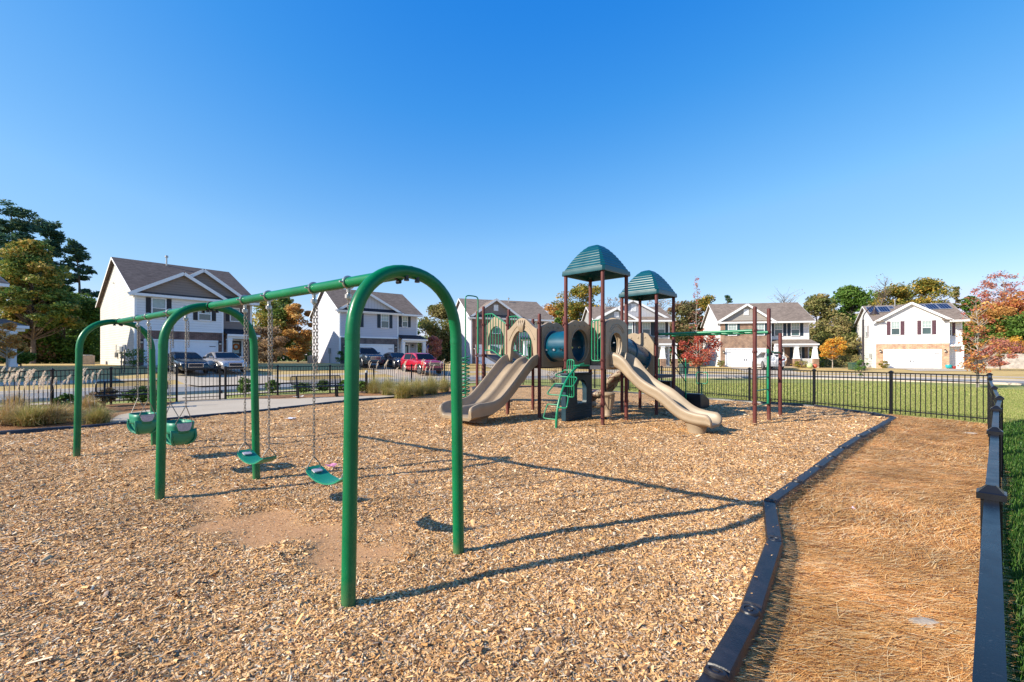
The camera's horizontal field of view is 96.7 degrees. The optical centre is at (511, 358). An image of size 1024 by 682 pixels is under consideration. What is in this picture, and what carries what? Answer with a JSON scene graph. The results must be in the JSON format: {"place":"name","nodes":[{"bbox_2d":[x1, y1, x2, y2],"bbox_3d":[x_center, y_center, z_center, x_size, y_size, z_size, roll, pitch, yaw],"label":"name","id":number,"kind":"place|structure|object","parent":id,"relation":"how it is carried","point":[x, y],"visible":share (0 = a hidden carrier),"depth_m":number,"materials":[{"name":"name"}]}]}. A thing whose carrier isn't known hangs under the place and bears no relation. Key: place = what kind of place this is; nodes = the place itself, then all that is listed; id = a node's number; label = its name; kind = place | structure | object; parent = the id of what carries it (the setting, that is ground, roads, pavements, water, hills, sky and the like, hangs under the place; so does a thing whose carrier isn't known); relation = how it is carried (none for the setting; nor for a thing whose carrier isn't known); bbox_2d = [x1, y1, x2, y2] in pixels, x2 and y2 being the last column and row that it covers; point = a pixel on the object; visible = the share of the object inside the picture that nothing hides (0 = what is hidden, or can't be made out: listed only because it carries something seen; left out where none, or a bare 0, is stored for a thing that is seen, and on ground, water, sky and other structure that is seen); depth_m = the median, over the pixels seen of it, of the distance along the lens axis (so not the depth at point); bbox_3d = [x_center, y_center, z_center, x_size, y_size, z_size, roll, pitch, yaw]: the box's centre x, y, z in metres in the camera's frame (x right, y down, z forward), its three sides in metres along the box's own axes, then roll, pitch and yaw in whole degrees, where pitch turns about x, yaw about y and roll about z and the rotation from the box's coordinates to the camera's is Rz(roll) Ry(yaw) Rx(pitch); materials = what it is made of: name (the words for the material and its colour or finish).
{"place":"outdoors","nodes":[
{"label":"outdoors","id":0,"kind":"place"},
{"bbox_2d":[0,369,50,424],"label":"ornamental grass","id":1,"kind":"object","parent":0,"point":[2,413],"depth_m":11.03,"materials":[{"name":"plant"}]},
{"bbox_2d":[0,369,72,426],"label":"ornamental grass","id":2,"kind":"object","parent":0,"point":[32,420],"depth_m":10.86,"materials":[{"name":"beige plant"}]},
{"bbox_2d":[5,369,84,424],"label":"ornamental grass","id":3,"kind":"object","parent":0,"point":[58,413],"depth_m":11.20,"materials":[{"name":"plant"}]},
{"bbox_2d":[49,368,117,411],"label":"ornamental grass","id":4,"kind":"object","parent":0,"point":[84,401],"depth_m":13.60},
{"bbox_2d":[178,393,223,400],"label":"path","id":5,"kind":"structure","parent":0,"point":[198,396],"depth_m":19.28,"materials":[{"name":"concrete"}]},
{"bbox_2d":[141,365,293,385],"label":"driveway","id":6,"kind":"structure","parent":0,"point":[199,378],"depth_m":30.46,"materials":[{"name":"concrete"}]},
{"bbox_2d":[168,352,208,373],"bbox_3d":[-22.778,0.299,31.687,4.875,1.527,2.180,0,0,40],"label":"parked car","id":7,"kind":"object","parent":6,"relation":"on","point":[196,361],"visible":0.73,"depth_m":30.58,"materials":[{"name":"black paint"}]},
{"bbox_2d":[204,352,246,372],"bbox_3d":[-21.357,0.279,33.692,4.875,1.527,2.180,0,0,40],"label":"parked car","id":8,"kind":"object","parent":6,"relation":"on","point":[222,359],"visible":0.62,"depth_m":32.61,"materials":[{"name":"silver metal"}]},
{"bbox_2d":[107,395,393,422],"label":"patio","id":9,"kind":"structure","parent":0,"point":[197,407],"depth_m":15.86,"materials":[{"name":"concrete"}]},
{"bbox_2d":[363,360,382,392],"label":"ornamental grass","id":10,"kind":"object","parent":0,"point":[373,384],"depth_m":20.95,"materials":[{"name":"green plant"}]},
{"bbox_2d":[364,363,449,376],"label":"driveway","id":11,"kind":"structure","parent":0,"point":[400,372],"depth_m":40.72,"materials":[{"name":"concrete"}]},
{"bbox_2d":[360,347,383,366],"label":"parked car","id":12,"kind":"object","parent":11,"relation":"on","point":[372,355],"visible":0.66,"depth_m":42.06,"materials":[{"name":"paint"}]},
{"bbox_2d":[383,352,403,367],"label":"parked car","id":13,"kind":"object","parent":11,"relation":"on","point":[393,358],"visible":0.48,"depth_m":43.38,"materials":[{"name":"blue paint"}]},
{"bbox_2d":[401,353,442,373],"bbox_3d":[-8.089,0.441,40.586,2.340,1.870,5.075,0,0,-38],"label":"parked car","id":14,"kind":"object","parent":11,"relation":"on","point":[414,358],"visible":0.66,"depth_m":39.78,"materials":[{"name":"red paint"}]},
{"bbox_2d":[0,361,1023,381],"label":"front lawn","id":15,"kind":"structure","parent":0,"point":[472,367],"depth_m":39.45,"materials":[{"name":"plant"}]},
{"bbox_2d":[0,277,28,367],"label":"house","id":16,"kind":"structure","parent":15,"relation":"on","point":[12,362],"depth_m":28.78,"materials":[{"name":"grey"}]},
{"bbox_2d":[0,322,31,370],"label":"young tree","id":17,"kind":"object","parent":15,"relation":"on","point":[13,341],"visible":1,"depth_m":27.00,"materials":[{"name":"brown plant"}]},
{"bbox_2d":[0,351,36,365],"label":"bush","id":18,"kind":"object","parent":15,"relation":"on","point":[23,357],"visible":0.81,"depth_m":29.93,"materials":[{"name":"green plant"}]},
{"bbox_2d":[0,199,61,299],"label":"pine tree","id":19,"kind":"object","parent":15,"relation":"on","point":[23,227],"visible":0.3,"depth_m":55.46,"materials":[{"name":"green plant"}]},
{"bbox_2d":[0,320,63,363],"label":"broad tree","id":20,"kind":"object","parent":15,"relation":"on","point":[39,359],"visible":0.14,"depth_m":47.46,"materials":[{"name":"green plant"}]},
{"bbox_2d":[0,238,88,363],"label":"broad tree","id":21,"kind":"object","parent":15,"relation":"on","point":[50,296],"visible":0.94,"depth_m":45.24,"materials":[{"name":"green plant"}]},
{"bbox_2d":[24,217,80,319],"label":"pine tree","id":22,"kind":"object","parent":15,"relation":"on","point":[52,236],"visible":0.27,"depth_m":59.77,"materials":[{"name":"green plant"}]},
{"bbox_2d":[19,291,99,363],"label":"broad tree","id":23,"kind":"object","parent":15,"relation":"on","point":[64,346],"visible":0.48,"depth_m":49.80,"materials":[{"name":"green plant"}]},
{"bbox_2d":[60,238,99,341],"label":"pine tree","id":24,"kind":"object","parent":15,"relation":"on","point":[74,247],"visible":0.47,"depth_m":59.64,"materials":[{"name":"green plant"}]},
{"bbox_2d":[118,348,147,366],"bbox_3d":[-27.285,0.089,32.800,1.867,1.776,1.985,0,0,0],"label":"shrub","id":25,"kind":"object","parent":15,"relation":"on","point":[134,361],"visible":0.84,"depth_m":32.77,"materials":[{"name":"green plant"}]},
{"bbox_2d":[95,255,259,365],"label":"house","id":26,"kind":"structure","parent":15,"relation":"on","point":[130,287],"depth_m":37.14,"materials":[{"name":"beige"}]},
{"bbox_2d":[151,297,165,318],"bbox_3d":[-26.949,-3.831,34.744,0.075,1.561,0.920,0,0,40],"label":"window","id":27,"kind":"structure","parent":26,"relation":"in","point":[157,304],"depth_m":34.74,"materials":[{"name":"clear glass"}]},
{"bbox_2d":[144,339,217,364],"bbox_3d":[-25.963,-0.405,35.899,0.101,2.110,4.890,0,0,40],"label":"garage door","id":28,"kind":"structure","parent":26,"relation":"in","point":[201,347],"depth_m":36.24,"materials":[{"name":"metal"}]},
{"bbox_2d":[253,324,290,362],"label":"broad tree","id":29,"kind":"object","parent":15,"relation":"on","point":[263,352],"visible":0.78,"depth_m":55.76,"materials":[{"name":"brown plant"}]},
{"bbox_2d":[252,297,296,361],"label":"broad tree","id":30,"kind":"object","parent":15,"relation":"on","point":[280,314],"visible":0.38,"depth_m":59.60,"materials":[{"name":"green plant"}]},
{"bbox_2d":[281,303,311,361],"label":"broad tree","id":31,"kind":"object","parent":15,"relation":"on","point":[303,338],"visible":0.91,"depth_m":59.36,"materials":[{"name":"orange plant"}]},
{"bbox_2d":[309,289,427,363],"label":"house","id":32,"kind":"structure","parent":15,"relation":"on","point":[389,322],"depth_m":50.09,"materials":[{"name":"grey"}]},
{"bbox_2d":[360,344,393,354],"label":"garage door","id":33,"kind":"structure","parent":32,"relation":"in","point":[382,348],"depth_m":49.48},
{"bbox_2d":[421,335,441,357],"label":"maple tree","id":34,"kind":"object","parent":15,"relation":"on","point":[436,351],"visible":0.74,"depth_m":52.59,"materials":[{"name":"red plant"}]},
{"bbox_2d":[418,302,450,362],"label":"broad tree","id":35,"kind":"object","parent":15,"relation":"on","point":[428,326],"visible":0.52,"depth_m":60.97,"materials":[{"name":"green plant"}]},
{"bbox_2d":[456,298,554,363],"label":"house","id":36,"kind":"structure","parent":15,"relation":"on","point":[528,310],"depth_m":55.34,"materials":[{"name":"grey"}]},
{"bbox_2d":[551,283,600,347],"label":"broad tree","id":37,"kind":"object","parent":15,"relation":"on","point":[576,309],"visible":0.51,"depth_m":70.02,"materials":[{"name":"green plant"}]},
{"bbox_2d":[581,300,677,367],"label":"house","id":38,"kind":"structure","parent":15,"relation":"on","point":[664,321],"depth_m":54.42,"materials":[{"name":"grey"}]},
{"bbox_2d":[667,300,702,362],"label":"broad tree","id":39,"kind":"object","parent":15,"relation":"on","point":[682,323],"visible":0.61,"depth_m":64.64,"materials":[{"name":"green plant"}]},
{"bbox_2d":[692,294,715,347],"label":"broad tree","id":40,"kind":"object","parent":15,"relation":"on","point":[704,302],"visible":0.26,"depth_m":68.86,"materials":[{"name":"green plant"}]},
{"bbox_2d":[700,302,819,367],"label":"house","id":41,"kind":"structure","parent":15,"relation":"on","point":[790,321],"depth_m":54.22,"materials":[{"name":"white"}]},
{"bbox_2d":[725,348,765,366],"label":"garage door","id":42,"kind":"structure","parent":41,"relation":"in","point":[734,357],"depth_m":54.30,"materials":[{"name":"metal"}]},
{"bbox_2d":[803,293,838,351],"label":"broad tree","id":43,"kind":"object","parent":15,"relation":"on","point":[818,304],"visible":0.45,"depth_m":66.61,"materials":[{"name":"green plant"}]},
{"bbox_2d":[818,337,847,367],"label":"young tree","id":44,"kind":"object","parent":15,"relation":"on","point":[832,354],"visible":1,"depth_m":49.62,"materials":[{"name":"yellow plant"}]},
{"bbox_2d":[809,313,861,366],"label":"broad tree","id":45,"kind":"object","parent":15,"relation":"on","point":[827,331],"visible":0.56,"depth_m":60.74,"materials":[{"name":"green plant"}]},
{"bbox_2d":[826,353,867,366],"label":"shrub","id":46,"kind":"object","parent":15,"relation":"on","point":[851,358],"visible":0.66,"depth_m":55.74,"materials":[{"name":"green plant"}]},
{"bbox_2d":[830,284,877,360],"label":"broad tree","id":47,"kind":"object","parent":15,"relation":"on","point":[852,298],"visible":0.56,"depth_m":68.90,"materials":[{"name":"green plant"}]},
{"bbox_2d":[866,282,925,305],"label":"broad tree","id":48,"kind":"object","parent":15,"relation":"on","point":[898,292],"visible":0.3,"depth_m":74.48,"materials":[{"name":"green plant"}]},
{"bbox_2d":[853,299,969,368],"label":"house","id":49,"kind":"structure","parent":15,"relation":"on","point":[911,335],"depth_m":52.24,"materials":[{"name":"white"}]},
{"bbox_2d":[883,349,941,367],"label":"garage door","id":50,"kind":"structure","parent":49,"relation":"in","point":[897,358],"depth_m":52.03,"materials":[{"name":"metal"}]},
{"bbox_2d":[961,295,980,353],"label":"broad tree","id":51,"kind":"object","parent":15,"relation":"on","point":[965,309],"visible":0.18,"depth_m":63.82,"materials":[{"name":"green plant"}]},
{"bbox_2d":[962,322,995,353],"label":"broad tree","id":52,"kind":"object","parent":15,"relation":"on","point":[969,330],"visible":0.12,"depth_m":59.20,"materials":[{"name":"green plant"}]},
{"bbox_2d":[962,301,1017,353],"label":"broad tree","id":53,"kind":"object","parent":15,"relation":"on","point":[995,312],"visible":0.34,"depth_m":58.97,"materials":[{"name":"orange plant"}]},
{"bbox_2d":[964,354,1023,368],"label":"wooden fence","id":54,"kind":"object","parent":15,"relation":"on","point":[1017,363],"visible":0.27,"depth_m":51.48,"materials":[{"name":"brown wood"}]},
{"bbox_2d":[970,270,1023,352],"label":"broad tree","id":55,"kind":"object","parent":15,"relation":"on","point":[991,285],"visible":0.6,"depth_m":66.14,"materials":[{"name":"red plant"}]},
{"bbox_2d":[972,311,1023,353],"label":"broad tree","id":56,"kind":"object","parent":15,"relation":"on","point":[1015,327],"visible":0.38,"depth_m":57.44,"materials":[{"name":"green plant"}]},
{"bbox_2d":[974,337,1023,369],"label":"maple tree","id":57,"kind":"object","parent":15,"relation":"on","point":[998,361],"visible":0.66,"depth_m":43.70,"materials":[{"name":"red plant"}]},
{"bbox_2d":[992,291,1023,322],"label":"broad tree","id":58,"kind":"object","parent":15,"relation":"on","point":[1016,301],"visible":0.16,"depth_m":61.43,"materials":[{"name":"orange plant"}]},
{"bbox_2d":[0,359,1023,681],"bbox_3d":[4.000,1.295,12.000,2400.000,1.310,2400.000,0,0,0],"label":"ground","id":59,"kind":"structure","parent":0,"point":[548,383],"depth_m":26.74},
{"bbox_2d":[0,366,48,409],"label":"ornamental grass","id":60,"kind":"object","parent":59,"relation":"on","point":[16,398],"depth_m":13.78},
{"bbox_2d":[0,426,73,434],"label":"border timber","id":61,"kind":"object","parent":59,"relation":"on","point":[20,431],"visible":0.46,"depth_m":9.90,"materials":[{"name":"black plastic"}]},
{"bbox_2d":[0,366,177,409],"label":"metal fence","id":62,"kind":"object","parent":59,"relation":"on","point":[51,370],"visible":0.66,"depth_m":14.67,"materials":[{"name":"metal"}]},
{"bbox_2d":[0,385,530,430],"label":"mulch bed","id":63,"kind":"object","parent":59,"relation":"on","point":[127,407],"visible":0.3,"depth_m":15.33,"materials":[{"name":"wood"}]},
{"bbox_2d":[53,393,73,408],"bbox_3d":[-14.104,1.491,14.410,0.631,0.818,0.517,0,0,0],"label":"shrub","id":64,"kind":"object","parent":63,"relation":"on","point":[64,397],"visible":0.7,"depth_m":14.36,"materials":[{"name":"green plant"}]},
{"bbox_2d":[49,368,127,423],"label":"ornamental grass","id":65,"kind":"object","parent":63,"relation":"on","point":[99,414],"depth_m":11.19,"materials":[{"name":"green plant"}]},
{"bbox_2d":[92,380,167,408],"bbox_3d":[-12.186,1.163,14.601,1.836,0.880,0.601,0,0,-36],"label":"park bench","id":66,"kind":"object","parent":63,"relation":"on","point":[105,387],"visible":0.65,"depth_m":14.46,"materials":[{"name":"metal"}]},
{"bbox_2d":[119,386,156,403],"bbox_3d":[-13.006,1.424,15.956,1.334,0.952,1.244,0,0,23],"label":"shrub","id":67,"kind":"object","parent":63,"relation":"on","point":[144,398],"visible":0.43,"depth_m":15.78,"materials":[{"name":"green plant"}]},
{"bbox_2d":[182,365,222,399],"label":"metal gate","id":68,"kind":"structure","parent":63,"relation":"on","point":[220,373],"depth_m":17.58,"materials":[{"name":"black metal"}]},
{"bbox_2d":[290,375,343,397],"bbox_3d":[-8.085,1.163,18.902,1.986,0.880,0.601,0,0,-34],"label":"park bench","id":69,"kind":"object","parent":63,"relation":"on","point":[297,387],"visible":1,"depth_m":19.00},
{"bbox_2d":[363,360,397,394],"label":"ornamental grass","id":70,"kind":"object","parent":63,"relation":"on","point":[384,386],"depth_m":19.80,"materials":[{"name":"green plant"}]},
{"bbox_2d":[224,364,562,398],"bbox_3d":[-5.009,1.000,23.902,17.149,1.400,3.280,0,0,-33],"label":"metal fence","id":71,"kind":"object","parent":59,"relation":"on","point":[286,391],"visible":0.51,"depth_m":20.88,"materials":[{"name":"metal"}]},
{"bbox_2d":[0,386,887,681],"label":"wood chip bed","id":72,"kind":"object","parent":59,"relation":"on","point":[276,526],"visible":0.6,"depth_m":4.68,"materials":[{"name":"wood"}]},
{"bbox_2d":[73,265,463,607],"bbox_3d":[-3.831,0.496,5.690,7.822,2.370,1.181,0,0,37],"label":"swing frame","id":73,"kind":"object","parent":72,"relation":"on","point":[368,284],"visible":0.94,"depth_m":3.73,"materials":[{"name":"green paint"}]},
{"bbox_2d":[127,313,156,434],"bbox_3d":[-5.761,0.243,7.106,0.558,1.879,0.312,0,0,36],"label":"bucket swing","id":74,"kind":"object","parent":73,"relation":"hanging from","point":[139,423],"visible":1,"depth_m":7.02,"materials":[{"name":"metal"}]},
{"bbox_2d":[163,306,196,445],"bbox_3d":[-4.555,0.243,6.206,0.623,1.879,0.312,0,0,36],"label":"bucket swing","id":75,"kind":"object","parent":73,"relation":"hanging from","point":[179,431],"visible":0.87,"depth_m":6.07,"materials":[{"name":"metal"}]},
{"bbox_2d":[236,290,276,463],"bbox_3d":[-2.711,0.206,4.829,0.586,1.806,0.176,0,0,37],"label":"belt swing","id":76,"kind":"object","parent":73,"relation":"hanging from","point":[249,456],"visible":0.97,"depth_m":4.88,"materials":[{"name":"metal"}]},
{"bbox_2d":[305,276,353,484],"bbox_3d":[-1.593,0.196,3.995,0.577,1.786,0.176,0,0,37],"label":"belt swing","id":77,"kind":"object","parent":73,"relation":"hanging from","point":[319,474],"visible":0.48,"depth_m":4.12,"materials":[{"name":"metal"}]},
{"bbox_2d":[382,360,421,398],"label":"ornamental grass","id":78,"kind":"object","parent":72,"relation":"on","point":[403,390],"depth_m":18.28,"materials":[{"name":"green plant"}]},
{"bbox_2d":[410,360,433,395],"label":"ornamental grass","id":79,"kind":"object","parent":72,"relation":"on","point":[417,384],"depth_m":19.28,"materials":[{"name":"green plant"}]},
{"bbox_2d":[421,358,450,394],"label":"ornamental grass","id":80,"kind":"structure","parent":72,"relation":"on","point":[432,384],"depth_m":20.06,"materials":[{"name":"green plant"}]},
{"bbox_2d":[439,245,782,433],"bbox_3d":[2.518,-0.570,12.992,9.773,4.640,6.799,0,0,17],"label":"play structure","id":81,"kind":"object","parent":72,"relation":"on","point":[625,354],"visible":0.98,"depth_m":12.09,"materials":[{"name":"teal plastic"}]},
{"bbox_2d":[0,310,968,362],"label":"wood","id":82,"kind":"object","parent":59,"relation":"on","point":[284,358],"visible":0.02,"depth_m":89.38,"materials":[{"name":"orange plant"}]},
{"bbox_2d":[677,329,722,366],"bbox_3d":[14.132,-0.135,34.514,3.137,4.071,3.128,0,0,-38],"label":"maple tree","id":83,"kind":"object","parent":59,"relation":"on","point":[700,360],"visible":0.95,"depth_m":34.17,"materials":[{"name":"red plant"}]},
{"bbox_2d":[562,366,992,423],"bbox_3d":[7.745,1.025,19.378,1.056,1.350,18.376,0,0,-28],"label":"metal fence","id":84,"kind":"object","parent":59,"relation":"on","point":[890,379],"visible":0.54,"depth_m":14.28,"materials":[{"name":"metal"}]},
{"bbox_2d":[690,414,1023,681],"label":"pine straw bed","id":85,"kind":"object","parent":59,"relation":"on","point":[786,539],"visible":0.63,"depth_m":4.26,"materials":[{"name":"plant"}]},
{"bbox_2d":[702,611,760,681],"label":"border timber","id":86,"kind":"object","parent":85,"relation":"on","point":[731,652],"visible":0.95,"depth_m":2.42,"materials":[{"name":"black plastic"}]},
{"bbox_2d":[739,539,783,628],"bbox_3d":[1.829,1.667,3.303,0.130,0.282,1.422,0,0,36],"label":"border timber","id":87,"kind":"object","parent":85,"relation":"on","point":[760,587],"visible":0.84,"depth_m":3.14,"materials":[{"name":"black plastic"}]},
{"bbox_2d":[763,501,782,542],"bbox_3d":[2.516,1.680,4.408,0.130,0.282,1.293,0,0,28],"label":"border timber","id":88,"kind":"object","parent":85,"relation":"on","point":[771,518],"visible":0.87,"depth_m":4.31,"materials":[{"name":"black plastic"}]},
{"bbox_2d":[764,482,802,507],"bbox_3d":[3.192,1.680,5.347,1.142,0.282,0.130,0,0,-45],"label":"border timber","id":89,"kind":"object","parent":85,"relation":"on","point":[777,496],"visible":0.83,"depth_m":5.26,"materials":[{"name":"black plastic"}]},
{"bbox_2d":[792,467,822,487],"bbox_3d":[3.972,1.677,6.117,1.142,0.282,0.130,0,0,-45],"label":"border timber","id":90,"kind":"object","parent":85,"relation":"on","point":[807,475],"visible":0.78,"depth_m":6.04,"materials":[{"name":"black plastic"}]},
{"bbox_2d":[813,456,835,471],"bbox_3d":[4.695,1.673,6.843,0.130,0.282,0.990,0,0,44],"label":"border timber","id":91,"kind":"object","parent":85,"relation":"on","point":[824,462],"visible":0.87,"depth_m":6.76,"materials":[{"name":"black plastic"}]},
{"bbox_2d":[907,617,945,628],"bbox_3d":[2.625,1.688,2.884,0.246,0.064,0.129,0,0,11],"label":"stone","id":92,"kind":"object","parent":85,"relation":"on","point":[920,620],"visible":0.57,"depth_m":2.87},
{"bbox_2d":[972,373,1006,681],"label":"metal fence","id":93,"kind":"object","parent":85,"relation":"on","point":[989,661],"visible":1,"depth_m":1.27,"materials":[{"name":"metal"}]},
{"bbox_2d":[905,277,961,303],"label":"broad tree","id":94,"kind":"object","parent":59,"relation":"on","point":[923,287],"visible":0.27,"depth_m":76.23,"materials":[{"name":"green plant"}]},
{"bbox_2d":[958,290,994,386],"bbox_3d":[26.489,-0.971,26.008,1.536,5.743,1.622,0,0,44],"label":"sparse tree","id":95,"kind":"object","parent":59,"relation":"on","point":[976,312],"visible":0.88,"depth_m":25.91,"materials":[{"name":"red plant"}]},
{"bbox_2d":[951,324,1010,374],"bbox_3d":[26.002,-0.031,25.283,2.091,3.863,2.321,0,0,-37],"label":"maple tree","id":96,"kind":"object","parent":59,"relation":"on","point":[973,367],"visible":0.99,"depth_m":25.34,"materials":[{"name":"orange plant"}]},
{"bbox_2d":[0,375,1023,399],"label":"road","id":97,"kind":"structure","parent":0,"point":[197,388],"depth_m":28.09,"materials":[{"name":"asphalt"}]},
{"bbox_2d":[0,374,1023,393],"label":"kerb","id":98,"kind":"structure","parent":97,"relation":"on","point":[90,389],"depth_m":34.17,"materials":[{"name":"concrete"}]},
{"bbox_2d":[0,377,1023,403],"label":"kerb","id":99,"kind":"structure","parent":97,"relation":"on","point":[217,391],"depth_m":29.84,"materials":[{"name":"concrete"}]},
{"bbox_2d":[0,372,1023,390],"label":"verge","id":100,"kind":"structure","parent":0,"point":[89,385],"depth_m":32.53,"materials":[{"name":"plant"}]},
{"bbox_2d":[0,371,1023,385],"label":"pavement","id":101,"kind":"structure","parent":0,"point":[88,381],"depth_m":35.33,"materials":[{"name":"concrete"}]},
{"bbox_2d":[0,0,1023,358],"label":"sky","id":102,"kind":"structure","parent":0,"point":[753,150],"materials":[{"name":"blue"}]},
{"bbox_2d":[724,366,806,373],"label":"driveway","id":103,"kind":"structure","parent":0,"point":[772,371],"depth_m":47.24,"materials":[{"name":"concrete"}]},
{"bbox_2d":[752,352,784,368],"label":"parked car","id":104,"kind":"object","parent":103,"relation":"on","point":[762,359],"visible":0.59,"depth_m":48.85,"materials":[{"name":"white metal"}]},
{"bbox_2d":[628,383,1023,423],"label":"lawn grass","id":105,"kind":"structure","parent":0,"point":[1013,405],"depth_m":18.88,"materials":[{"name":"plant"}]},
{"bbox_2d":[1001,418,1023,681],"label":"grass","id":106,"kind":"structure","parent":0,"point":[1014,473],"depth_m":4.25,"materials":[{"name":"plant"}]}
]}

